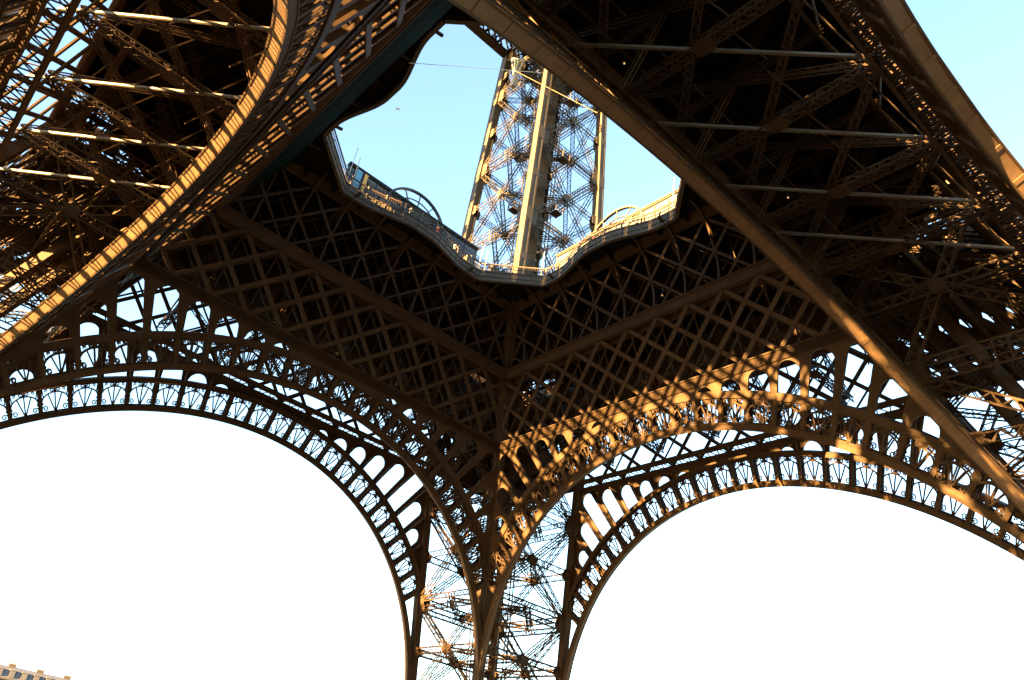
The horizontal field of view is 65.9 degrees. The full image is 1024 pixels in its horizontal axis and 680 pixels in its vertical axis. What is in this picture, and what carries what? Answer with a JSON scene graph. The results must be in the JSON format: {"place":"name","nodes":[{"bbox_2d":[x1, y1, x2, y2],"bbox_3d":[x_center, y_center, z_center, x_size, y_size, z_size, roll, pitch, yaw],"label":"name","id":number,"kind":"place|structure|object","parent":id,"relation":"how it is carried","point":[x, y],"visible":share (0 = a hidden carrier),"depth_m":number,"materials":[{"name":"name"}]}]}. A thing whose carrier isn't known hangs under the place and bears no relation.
{"place":"outdoors","nodes":[
{"label":"outdoors","id":0,"kind":"place"},
{"bbox_2d":[0,661,70,679],"bbox_3d":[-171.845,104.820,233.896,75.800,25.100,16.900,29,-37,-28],"label":"apartment house","id":1,"kind":"structure","parent":0,"point":[10,671],"depth_m":244.15,"materials":[{"name":"stone"}]},
{"bbox_2d":[0,0,1023,679],"label":"sky","id":2,"kind":"structure","parent":0,"point":[135,545],"materials":[{"name":"white"}]},
{"label":"ground","id":3,"kind":"structure","parent":0,"visible":0},
{"bbox_2d":[0,0,1023,679],"bbox_3d":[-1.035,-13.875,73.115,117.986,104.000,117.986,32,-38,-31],"label":"iron tower","id":4,"kind":"structure","parent":3,"relation":"on","point":[864,136],"depth_m":70.92,"materials":[{"name":"brown metal"}]},
{"bbox_2d":[245,0,453,188],"bbox_3d":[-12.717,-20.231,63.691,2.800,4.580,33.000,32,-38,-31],"label":"beam","id":5,"kind":"structure","parent":4,"relation":"hanging from","point":[418,27],"depth_m":63.03,"materials":[{"name":"black metal"}]},
{"bbox_2d":[352,168,363,188],"bbox_3d":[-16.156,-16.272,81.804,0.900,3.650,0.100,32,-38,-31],"label":"display panel","id":6,"kind":"object","parent":4,"relation":"on","point":[359,175],"visible":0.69,"depth_m":82.22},
{"bbox_2d":[359,173,369,191],"bbox_3d":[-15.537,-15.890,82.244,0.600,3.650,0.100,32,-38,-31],"label":"display panel","id":7,"kind":"object","parent":4,"relation":"on","point":[365,179],"visible":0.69,"depth_m":82.63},
{"bbox_2d":[365,181,374,195],"bbox_3d":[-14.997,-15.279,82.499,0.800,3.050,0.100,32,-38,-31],"label":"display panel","id":8,"kind":"object","parent":4,"relation":"on","point":[371,185],"visible":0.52,"depth_m":82.94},
{"bbox_2d":[379,195,391,204],"bbox_3d":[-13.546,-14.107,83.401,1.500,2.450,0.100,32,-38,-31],"label":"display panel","id":9,"kind":"object","parent":4,"relation":"on","point":[380,199],"visible":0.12,"depth_m":83.69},
{"bbox_2d":[345,161,478,264],"bbox_3d":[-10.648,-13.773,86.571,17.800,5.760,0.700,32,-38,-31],"label":"pavilion","id":10,"kind":"structure","parent":4,"relation":"attached to","point":[468,247],"depth_m":87.01,"materials":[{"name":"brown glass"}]},
{"bbox_2d":[412,63,543,72],"bbox_3d":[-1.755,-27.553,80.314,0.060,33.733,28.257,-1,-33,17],"label":"cable","id":11,"kind":"object","parent":4,"relation":"attached to","point":[473,67],"visible":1,"depth_m":73.43,"materials":[{"name":"grey metal"}]},
{"bbox_2d":[510,58,525,88],"bbox_3d":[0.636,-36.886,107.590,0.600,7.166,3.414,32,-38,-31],"label":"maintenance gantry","id":12,"kind":"object","parent":4,"relation":"attached to","point":[515,66],"visible":0.97,"depth_m":106.95,"materials":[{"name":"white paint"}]},
{"bbox_2d":[515,71,596,112],"bbox_3d":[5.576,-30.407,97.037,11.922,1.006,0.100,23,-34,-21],"label":"cable","id":13,"kind":"object","parent":4,"relation":"attached to","point":[554,91],"visible":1,"depth_m":96.88,"materials":[{"name":"metal"}]},
{"bbox_2d":[555,188,678,269],"bbox_3d":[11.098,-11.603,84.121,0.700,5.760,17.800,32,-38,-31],"label":"pavilion","id":14,"kind":"structure","parent":4,"relation":"attached to","point":[663,201],"depth_m":82.87,"materials":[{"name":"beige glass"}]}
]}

